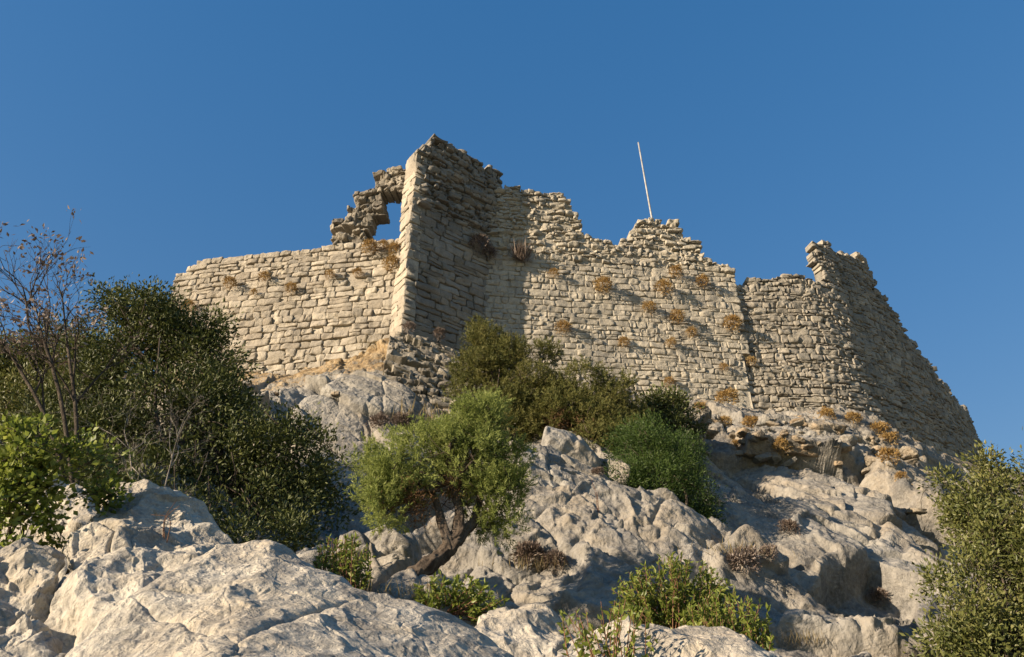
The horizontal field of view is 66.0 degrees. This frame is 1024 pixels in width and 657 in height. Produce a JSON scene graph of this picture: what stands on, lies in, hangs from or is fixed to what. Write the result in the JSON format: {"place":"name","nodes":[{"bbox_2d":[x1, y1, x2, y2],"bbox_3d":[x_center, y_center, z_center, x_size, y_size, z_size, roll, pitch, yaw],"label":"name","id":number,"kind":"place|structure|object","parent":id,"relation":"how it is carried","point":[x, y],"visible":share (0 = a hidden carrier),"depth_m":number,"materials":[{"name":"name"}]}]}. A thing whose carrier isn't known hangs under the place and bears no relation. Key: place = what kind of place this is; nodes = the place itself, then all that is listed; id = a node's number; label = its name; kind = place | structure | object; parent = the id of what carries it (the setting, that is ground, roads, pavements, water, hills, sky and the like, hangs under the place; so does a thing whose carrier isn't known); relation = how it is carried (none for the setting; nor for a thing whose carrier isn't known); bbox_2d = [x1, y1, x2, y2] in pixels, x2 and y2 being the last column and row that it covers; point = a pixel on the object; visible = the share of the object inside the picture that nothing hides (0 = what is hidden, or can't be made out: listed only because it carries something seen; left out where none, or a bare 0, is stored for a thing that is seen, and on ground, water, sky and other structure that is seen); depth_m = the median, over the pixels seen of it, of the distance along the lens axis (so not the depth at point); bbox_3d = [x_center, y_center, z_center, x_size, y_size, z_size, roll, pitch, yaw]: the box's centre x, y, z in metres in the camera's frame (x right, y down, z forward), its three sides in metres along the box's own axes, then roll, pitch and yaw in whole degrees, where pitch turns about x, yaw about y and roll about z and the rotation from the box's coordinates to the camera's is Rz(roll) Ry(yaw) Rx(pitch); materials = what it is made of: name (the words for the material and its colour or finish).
{"place":"outdoors","nodes":[
{"label":"outdoors","id":0,"kind":"place"},
{"bbox_2d":[0,338,1023,656],"bbox_3d":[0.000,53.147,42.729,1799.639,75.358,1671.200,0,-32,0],"label":"hillside","id":1,"kind":"structure","parent":0,"point":[856,538],"depth_m":14.03,"materials":[{"name":"stone"}]},
{"bbox_2d":[0,537,66,656],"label":"boulder","id":2,"kind":"object","parent":1,"relation":"on","point":[30,569],"visible":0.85,"depth_m":4.46,"materials":[{"name":"stone"}]},
{"bbox_2d":[0,474,100,582],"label":"boulder","id":3,"kind":"object","parent":1,"relation":"on","point":[76,522],"visible":0.09,"depth_m":7.42,"materials":[{"name":"stone"}]},
{"bbox_2d":[0,314,132,448],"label":"shrub","id":4,"kind":"object","parent":1,"relation":"on","point":[11,380],"visible":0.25,"depth_m":14.62,"materials":[{"name":"green plant"}]},
{"bbox_2d":[0,410,136,574],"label":"shrub","id":5,"kind":"object","parent":1,"relation":"on","point":[33,463],"visible":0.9,"depth_m":5.72,"materials":[{"name":"green plant"}]},
{"bbox_2d":[0,206,151,485],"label":"dead shrub","id":6,"kind":"object","parent":1,"relation":"on","point":[43,341],"visible":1,"depth_m":10.11,"materials":[{"name":"brown plant"}]},
{"bbox_2d":[8,362,220,495],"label":"dead branches","id":7,"kind":"object","parent":1,"relation":"on","point":[170,452],"visible":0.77,"depth_m":9.89,"materials":[{"name":"brown wood"}]},
{"bbox_2d":[44,479,233,652],"bbox_3d":[-2.261,2.251,4.852,1.713,3.462,4.381,6,-33,-10],"label":"boulder","id":8,"kind":"object","parent":1,"relation":"on","point":[120,555],"visible":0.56,"depth_m":5.05,"materials":[{"name":"stone"}]},
{"bbox_2d":[157,500,179,542],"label":"dried flower","id":9,"kind":"object","parent":8,"relation":"on","point":[164,523],"visible":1,"depth_m":5.34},
{"bbox_2d":[0,272,361,551],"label":"holm oak","id":10,"kind":"object","parent":1,"relation":"on","point":[166,345],"visible":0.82,"depth_m":12.63,"materials":[{"name":"green plant"}]},
{"bbox_2d":[65,539,513,656],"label":"boulder","id":11,"kind":"object","parent":1,"relation":"on","point":[263,598],"visible":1,"depth_m":3.46,"materials":[{"name":"stone"}]},
{"bbox_2d":[312,531,375,591],"bbox_3d":[-1.402,2.126,6.422,0.637,1.034,0.709,0,-32,0],"label":"shrub","id":12,"kind":"object","parent":1,"relation":"on","point":[348,566],"visible":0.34,"depth_m":6.38,"materials":[{"name":"green plant"}]},
{"bbox_2d":[369,542,379,567],"bbox_3d":[-1.333,2.393,7.792,0.142,0.575,0.177,22,-38,-31],"label":"rock","id":13,"kind":"object","parent":1,"relation":"on","point":[375,563],"visible":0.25,"depth_m":7.84,"materials":[{"name":"grey stone"}]},
{"bbox_2d":[291,370,468,506],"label":"crag","id":14,"kind":"structure","parent":1,"relation":"on","point":[366,393],"depth_m":18.99,"materials":[{"name":"stone"}]},
{"bbox_2d":[365,410,393,431],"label":"dry bush","id":15,"kind":"object","parent":14,"relation":"on","point":[376,418],"visible":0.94,"depth_m":18.35,"materials":[{"name":"brown plant"}]},
{"bbox_2d":[391,411,410,425],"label":"dry bush","id":16,"kind":"object","parent":14,"relation":"on","point":[399,414],"visible":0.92,"depth_m":18.88,"materials":[{"name":"brown plant"}]},
{"bbox_2d":[387,396,449,425],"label":"grass tuft","id":17,"kind":"object","parent":14,"relation":"on","point":[431,414],"visible":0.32,"depth_m":18.87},
{"bbox_2d":[360,577,499,599],"bbox_3d":[-0.750,2.156,6.450,1.258,0.206,0.674,8,-33,-13],"label":"grass tuft","id":18,"kind":"object","parent":1,"relation":"on","point":[408,591],"visible":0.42,"depth_m":6.35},
{"bbox_2d":[340,386,539,575],"bbox_3d":[-0.703,1.714,8.390,2.186,2.792,1.250,12,-34,-18],"label":"juniper tree","id":19,"kind":"object","parent":1,"relation":"on","point":[383,482],"visible":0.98,"depth_m":8.31,"materials":[{"name":"green plant"}]},
{"bbox_2d":[413,569,509,624],"bbox_3d":[-0.480,2.202,6.387,0.936,0.574,0.773,0,-32,0],"label":"shrub","id":20,"kind":"object","parent":1,"relation":"on","point":[473,611],"visible":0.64,"depth_m":6.25,"materials":[{"name":"green plant"}]},
{"bbox_2d":[440,312,565,444],"bbox_3d":[-0.166,1.280,20.475,3.359,4.704,2.360,0,-32,0],"label":"juniper tree","id":21,"kind":"object","parent":1,"relation":"on","point":[495,353],"visible":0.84,"depth_m":20.41,"materials":[{"name":"green plant"}]},
{"bbox_2d":[475,603,575,656],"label":"boulder","id":22,"kind":"object","parent":1,"relation":"on","point":[528,630],"visible":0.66,"depth_m":5.13,"materials":[{"name":"stone"}]},
{"bbox_2d":[509,538,545,567],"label":"dry bush","id":23,"kind":"object","parent":1,"relation":"on","point":[528,547],"visible":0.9,"depth_m":9.65,"materials":[{"name":"brown plant"}]},
{"bbox_2d":[482,552,572,572],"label":"grass tuft","id":24,"kind":"object","parent":1,"relation":"on","point":[519,560],"visible":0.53,"depth_m":9.52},
{"bbox_2d":[540,548,568,574],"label":"dry bush","id":25,"kind":"object","parent":1,"relation":"on","point":[552,553],"visible":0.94,"depth_m":9.53,"materials":[{"name":"brown plant"}]},
{"bbox_2d":[161,133,986,464],"bbox_3d":[7.196,-0.361,36.463,42.242,19.803,10.368,13,-34,-19],"label":"castle ruin","id":26,"kind":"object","parent":1,"relation":"on","point":[833,333],"visible":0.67,"depth_m":32.08,"materials":[{"name":"stone"}]},
{"bbox_2d":[179,298,197,313],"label":"dry bush","id":27,"kind":"object","parent":26,"relation":"on","point":[191,303],"visible":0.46,"depth_m":31.26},
{"bbox_2d":[222,276,237,290],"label":"dry bush","id":28,"kind":"object","parent":26,"relation":"on","point":[227,278],"visible":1,"depth_m":31.52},
{"bbox_2d":[257,271,271,281],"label":"dry bush","id":29,"kind":"object","parent":26,"relation":"on","point":[267,273],"visible":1,"depth_m":31.40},
{"bbox_2d":[284,281,297,294],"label":"dry bush","id":30,"kind":"object","parent":26,"relation":"on","point":[290,283],"visible":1,"depth_m":30.86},
{"bbox_2d":[322,269,337,279],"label":"dry bush","id":31,"kind":"object","parent":26,"relation":"on","point":[331,271],"visible":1,"depth_m":30.87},
{"bbox_2d":[352,267,364,278],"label":"dry bush","id":32,"kind":"object","parent":26,"relation":"on","point":[354,270],"visible":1,"depth_m":30.68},
{"bbox_2d":[360,238,378,254],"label":"dry bush","id":33,"kind":"object","parent":26,"relation":"on","point":[370,242],"visible":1,"depth_m":31.17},
{"bbox_2d":[375,238,389,250],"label":"dry bush","id":34,"kind":"object","parent":26,"relation":"on","point":[383,242],"visible":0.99,"depth_m":31.17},
{"bbox_2d":[380,253,398,272],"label":"dry bush","id":35,"kind":"object","parent":26,"relation":"on","point":[392,260],"visible":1,"depth_m":30.49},
{"bbox_2d":[386,242,400,253],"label":"dry bush","id":36,"kind":"object","parent":26,"relation":"on","point":[393,245],"visible":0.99,"depth_m":30.95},
{"bbox_2d":[403,320,416,333],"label":"dry bush","id":37,"kind":"object","parent":26,"relation":"on","point":[409,324],"visible":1,"depth_m":27.54,"materials":[{"name":"brown plant"}]},
{"bbox_2d":[432,327,446,339],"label":"dry bush","id":38,"kind":"object","parent":26,"relation":"on","point":[441,331],"visible":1,"depth_m":28.12,"materials":[{"name":"brown plant"}]},
{"bbox_2d":[467,233,492,253],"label":"dry bush","id":39,"kind":"object","parent":26,"relation":"on","point":[477,237],"visible":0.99,"depth_m":32.31,"materials":[{"name":"brown plant"}]},
{"bbox_2d":[480,246,499,260],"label":"dry bush","id":40,"kind":"object","parent":26,"relation":"on","point":[493,249],"visible":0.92,"depth_m":32.63,"materials":[{"name":"brown plant"}]},
{"bbox_2d":[508,238,534,261],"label":"dry plant","id":41,"kind":"object","parent":26,"relation":"on","point":[519,252],"visible":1,"depth_m":32.68,"materials":[{"name":"brown plant"}]},
{"bbox_2d":[546,267,561,276],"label":"dry bush","id":42,"kind":"object","parent":26,"relation":"on","point":[553,271],"visible":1,"depth_m":32.45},
{"bbox_2d":[553,319,572,336],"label":"dry bush","id":43,"kind":"object","parent":26,"relation":"on","point":[561,323],"visible":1,"depth_m":31.03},
{"bbox_2d":[592,275,613,294],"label":"dry bush","id":44,"kind":"object","parent":26,"relation":"on","point":[603,278],"visible":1,"depth_m":32.33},
{"bbox_2d":[617,336,631,347],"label":"dry bush","id":45,"kind":"object","parent":26,"relation":"on","point":[623,338],"visible":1,"depth_m":31.10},
{"bbox_2d":[638,142,652,217],"bbox_3d":[6.204,-6.601,36.471,0.448,5.320,0.090,22,-38,-30],"label":"pole","id":46,"kind":"object","parent":26,"relation":"on","point":[645,181],"visible":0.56,"depth_m":36.51,"materials":[{"name":"metal"}]},
{"bbox_2d":[640,300,657,314],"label":"dry bush","id":47,"kind":"object","parent":26,"relation":"on","point":[648,304],"visible":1,"depth_m":32.05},
{"bbox_2d":[653,276,674,295],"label":"dry bush","id":48,"kind":"object","parent":26,"relation":"on","point":[664,283],"visible":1,"depth_m":32.70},
{"bbox_2d":[663,376,676,386],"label":"dry bush","id":49,"kind":"object","parent":26,"relation":"attached to","point":[670,379],"visible":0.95,"depth_m":30.36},
{"bbox_2d":[665,337,676,346],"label":"dry bush","id":50,"kind":"object","parent":26,"relation":"on","point":[670,340],"visible":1,"depth_m":31.35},
{"bbox_2d":[668,264,682,278],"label":"dry bush","id":51,"kind":"object","parent":26,"relation":"on","point":[677,267],"visible":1,"depth_m":33.20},
{"bbox_2d":[667,308,685,322],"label":"dry bush","id":52,"kind":"object","parent":26,"relation":"on","point":[677,311],"visible":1,"depth_m":31.99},
{"bbox_2d":[685,325,697,337],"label":"dry bush","id":53,"kind":"object","parent":26,"relation":"on","point":[694,330],"visible":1,"depth_m":31.70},
{"bbox_2d":[694,273,710,288],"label":"dry bush","id":54,"kind":"object","parent":26,"relation":"on","point":[703,276],"visible":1,"depth_m":33.15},
{"bbox_2d":[722,314,742,331],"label":"dry bush","id":55,"kind":"object","parent":26,"relation":"on","point":[735,318],"visible":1,"depth_m":32.13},
{"bbox_2d":[519,353,654,451],"bbox_3d":[1.916,2.030,19.429,3.542,3.364,2.839,0,-32,0],"label":"juniper tree","id":56,"kind":"object","parent":1,"relation":"on","point":[590,415],"visible":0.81,"depth_m":19.15,"materials":[{"name":"green plant"}]},
{"bbox_2d":[484,426,697,585],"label":"crag","id":57,"kind":"structure","parent":1,"relation":"on","point":[579,455],"depth_m":14.99,"materials":[{"name":"stone"}]},
{"bbox_2d":[590,466,605,475],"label":"dry bush","id":58,"kind":"object","parent":57,"relation":"on","point":[597,470],"visible":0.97,"depth_m":14.97,"materials":[{"name":"brown plant"}]},
{"bbox_2d":[598,408,729,526],"bbox_3d":[2.951,3.032,16.435,2.833,3.633,2.889,0,-32,0],"label":"shrub","id":59,"kind":"object","parent":1,"relation":"on","point":[649,457],"visible":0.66,"depth_m":15.93,"materials":[{"name":"green plant"}]},
{"bbox_2d":[625,379,711,470],"bbox_3d":[3.962,2.753,20.472,2.198,3.218,2.228,-15,-35,23],"label":"shrub","id":60,"kind":"object","parent":1,"relation":"on","point":[674,411],"visible":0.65,"depth_m":20.75,"materials":[{"name":"green plant"}]},
{"bbox_2d":[556,616,781,656],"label":"boulder","id":61,"kind":"object","parent":1,"relation":"on","point":[696,641],"visible":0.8,"depth_m":4.56,"materials":[{"name":"stone"}]},
{"bbox_2d":[556,597,657,656],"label":"shrub","id":62,"kind":"object","parent":61,"relation":"on","point":[585,638],"visible":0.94,"depth_m":4.43,"materials":[{"name":"green plant"}]},
{"bbox_2d":[609,550,735,628],"bbox_3d":[1.569,2.568,7.577,1.356,1.004,0.773,0,-32,0],"label":"shrub","id":63,"kind":"object","parent":1,"relation":"on","point":[665,612],"visible":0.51,"depth_m":7.43,"materials":[{"name":"green plant"}]},
{"bbox_2d":[694,401,708,412],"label":"dry bush","id":64,"kind":"object","parent":1,"relation":"on","point":[701,403],"visible":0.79,"depth_m":21.75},
{"bbox_2d":[696,411,711,423],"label":"rock","id":65,"kind":"object","parent":1,"relation":"on","point":[707,415],"visible":0.76,"depth_m":21.61,"materials":[{"name":"stone"}]},
{"bbox_2d":[692,429,719,439],"bbox_3d":[5.290,2.941,21.923,0.845,0.229,0.617,6,-32,-9],"label":"rock","id":66,"kind":"object","parent":1,"relation":"on","point":[712,433],"visible":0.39,"depth_m":21.73,"materials":[{"name":"stone"}]},
{"bbox_2d":[718,415,732,425],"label":"dry bush","id":67,"kind":"object","parent":1,"relation":"on","point":[723,418],"visible":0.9,"depth_m":24.60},
{"bbox_2d":[678,589,775,650],"bbox_3d":[1.857,2.692,6.818,0.918,1.037,0.798,0,-32,0],"label":"shrub","id":68,"kind":"object","parent":1,"relation":"on","point":[714,618],"visible":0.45,"depth_m":6.75,"materials":[{"name":"green plant"}]},
{"bbox_2d":[714,386,739,404],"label":"dry bush","id":69,"kind":"object","parent":1,"relation":"on","point":[725,394],"visible":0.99,"depth_m":27.85,"materials":[{"name":"plant"}]},
{"bbox_2d":[676,535,795,556],"bbox_3d":[3.434,3.493,12.416,1.782,0.291,1.124,19,-37,-28],"label":"grass tuft","id":70,"kind":"object","parent":1,"relation":"on","point":[729,551],"visible":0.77,"depth_m":12.23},
{"bbox_2d":[726,544,762,578],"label":"dry bush","id":71,"kind":"object","parent":1,"relation":"on","point":[748,553],"visible":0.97,"depth_m":12.14,"materials":[{"name":"brown plant"}]},
{"bbox_2d":[738,415,757,427],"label":"dry bush","id":72,"kind":"object","parent":1,"relation":"on","point":[748,419],"visible":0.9,"depth_m":24.98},
{"bbox_2d":[742,450,753,458],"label":"rock","id":73,"kind":"object","parent":1,"relation":"on","point":[746,453],"visible":1,"depth_m":22.48,"materials":[{"name":"stone"}]},
{"bbox_2d":[752,429,767,440],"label":"rock","id":74,"kind":"object","parent":1,"relation":"on","point":[760,435],"visible":0.99,"depth_m":22.39,"materials":[{"name":"stone"}]},
{"bbox_2d":[752,451,772,463],"bbox_3d":[7.143,3.680,22.543,0.631,0.335,0.431,-14,-35,22],"label":"rock","id":75,"kind":"object","parent":1,"relation":"on","point":[760,458],"visible":1,"depth_m":22.41,"materials":[{"name":"stone"}]},
{"bbox_2d":[755,414,770,426],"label":"rock","id":76,"kind":"object","parent":1,"relation":"on","point":[762,419],"visible":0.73,"depth_m":24.75,"materials":[{"name":"stone"}]},
{"bbox_2d":[758,543,779,563],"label":"dry bush","id":77,"kind":"object","parent":1,"relation":"on","point":[766,549],"visible":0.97,"depth_m":12.45,"materials":[{"name":"brown plant"}]},
{"bbox_2d":[766,421,780,425],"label":"rock","id":78,"kind":"object","parent":1,"relation":"on","point":[770,423],"visible":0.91,"depth_m":24.63,"materials":[{"name":"stone"}]},
{"bbox_2d":[767,452,780,462],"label":"rock","id":79,"kind":"object","parent":1,"relation":"on","point":[776,458],"visible":0.81,"depth_m":22.42,"materials":[{"name":"stone"}]},
{"bbox_2d":[770,437,792,456],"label":"dry bush","id":80,"kind":"object","parent":1,"relation":"on","point":[777,442],"visible":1,"depth_m":22.29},
{"bbox_2d":[776,518,800,534],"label":"dry bush","id":81,"kind":"object","parent":1,"relation":"on","point":[789,522],"visible":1,"depth_m":15.65,"materials":[{"name":"brown plant"}]},
{"bbox_2d":[781,456,797,466],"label":"rock","id":82,"kind":"object","parent":1,"relation":"on","point":[791,461],"visible":0.89,"depth_m":22.33,"materials":[{"name":"stone"}]},
{"bbox_2d":[789,419,803,426],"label":"rock","id":83,"kind":"object","parent":1,"relation":"on","point":[798,423],"visible":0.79,"depth_m":24.90,"materials":[{"name":"stone"}]},
{"bbox_2d":[791,435,805,443],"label":"rock","id":84,"kind":"object","parent":1,"relation":"on","point":[798,439],"visible":1,"depth_m":22.26,"materials":[{"name":"stone"}]},
{"bbox_2d":[770,625,833,645],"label":"grass tuft","id":85,"kind":"object","parent":1,"relation":"on","point":[789,640],"visible":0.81,"depth_m":9.01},
{"bbox_2d":[801,440,813,449],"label":"rock","id":86,"kind":"object","parent":1,"relation":"on","point":[807,445],"visible":1,"depth_m":22.31,"materials":[{"name":"stone"}]},
{"bbox_2d":[809,430,823,434],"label":"rock","id":87,"kind":"object","parent":1,"relation":"on","point":[819,432],"visible":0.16,"depth_m":23.93,"materials":[{"name":"stone"}]},
{"bbox_2d":[808,421,833,432],"bbox_3d":[9.492,3.068,24.227,0.732,0.584,0.496,10,-33,-16],"label":"rock","id":88,"kind":"object","parent":87,"relation":"on","point":[819,425],"visible":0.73,"depth_m":24.05,"materials":[{"name":"stone"}]},
{"bbox_2d":[816,406,836,419],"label":"dry bush","id":89,"kind":"object","parent":1,"relation":"on","point":[824,409],"visible":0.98,"depth_m":28.75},
{"bbox_2d":[828,422,846,432],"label":"rock","id":90,"kind":"object","parent":1,"relation":"on","point":[842,428],"visible":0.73,"depth_m":26.66,"materials":[{"name":"stone"}]},
{"bbox_2d":[841,442,852,452],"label":"rock","id":91,"kind":"object","parent":1,"relation":"on","point":[846,446],"visible":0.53,"depth_m":22.70,"materials":[{"name":"stone"}]},
{"bbox_2d":[839,434,857,445],"bbox_3d":[10.059,3.379,23.555,0.524,0.392,0.552,-6,-32,9],"label":"rock","id":92,"kind":"object","parent":1,"relation":"on","point":[851,439],"visible":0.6,"depth_m":23.39,"materials":[{"name":"stone"}]},
{"bbox_2d":[844,410,862,423],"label":"dry bush","id":93,"kind":"object","parent":1,"relation":"on","point":[851,414],"visible":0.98,"depth_m":28.69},
{"bbox_2d":[859,466,870,474],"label":"rock","id":94,"kind":"object","parent":1,"relation":"on","point":[864,471],"visible":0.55,"depth_m":22.50,"materials":[{"name":"stone"}]},
{"bbox_2d":[864,455,875,466],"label":"rock","id":95,"kind":"object","parent":94,"relation":"on","point":[869,460],"visible":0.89,"depth_m":22.46,"materials":[{"name":"stone"}]},
{"bbox_2d":[866,586,890,607],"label":"dry bush","id":96,"kind":"object","parent":1,"relation":"on","point":[878,590],"visible":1,"depth_m":14.88,"materials":[{"name":"brown plant"}]},
{"bbox_2d":[867,420,891,434],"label":"dry bush","id":97,"kind":"object","parent":1,"relation":"on","point":[880,424],"visible":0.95,"depth_m":28.49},
{"bbox_2d":[875,446,903,465],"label":"dry bush","id":98,"kind":"object","parent":1,"relation":"on","point":[888,452],"visible":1,"depth_m":22.09,"materials":[{"name":"plant"}]},
{"bbox_2d":[878,431,901,444],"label":"dry bush","id":99,"kind":"object","parent":1,"relation":"on","point":[886,435],"visible":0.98,"depth_m":27.95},
{"bbox_2d":[894,471,908,481],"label":"dry bush","id":100,"kind":"object","parent":1,"relation":"on","point":[899,474],"visible":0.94,"depth_m":21.20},
{"bbox_2d":[899,446,919,460],"bbox_3d":[11.853,3.781,23.678,0.679,0.426,0.463,-18,-36,26],"label":"rock","id":101,"kind":"object","parent":1,"relation":"on","point":[910,451],"visible":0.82,"depth_m":23.51,"materials":[{"name":"stone"}]},
{"bbox_2d":[904,458,917,464],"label":"rock","id":102,"kind":"object","parent":1,"relation":"on","point":[912,461],"visible":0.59,"depth_m":23.37,"materials":[{"name":"stone"}]},
{"bbox_2d":[905,508,926,512],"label":"rock","id":103,"kind":"object","parent":1,"relation":"on","point":[915,510],"visible":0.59,"depth_m":20.01,"materials":[{"name":"stone"}]},
{"bbox_2d":[897,426,1023,656],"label":"shrub","id":104,"kind":"object","parent":1,"relation":"on","point":[992,627],"visible":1,"depth_m":8.97,"materials":[{"name":"green plant"}]},
{"bbox_2d":[0,0,1023,471],"label":"sky","id":105,"kind":"structure","parent":0,"point":[177,134],"materials":[{"name":"blue"}]},
{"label":"rock","id":106,"kind":"object","parent":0,"visible":0},
{"bbox_2d":[735,427,751,437],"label":"rock","id":107,"kind":"object","parent":106,"relation":"on","point":[741,432],"visible":0.69,"depth_m":22.85,"materials":[{"name":"stone"}]},
{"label":"rock","id":108,"kind":"object","parent":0,"visible":0},
{"bbox_2d":[784,446,818,457],"bbox_3d":[8.251,3.645,22.676,1.065,0.348,0.851,0,-32,0],"label":"rock","id":109,"kind":"object","parent":108,"relation":"on","point":[798,451],"visible":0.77,"depth_m":22.36,"materials":[{"name":"stone"}]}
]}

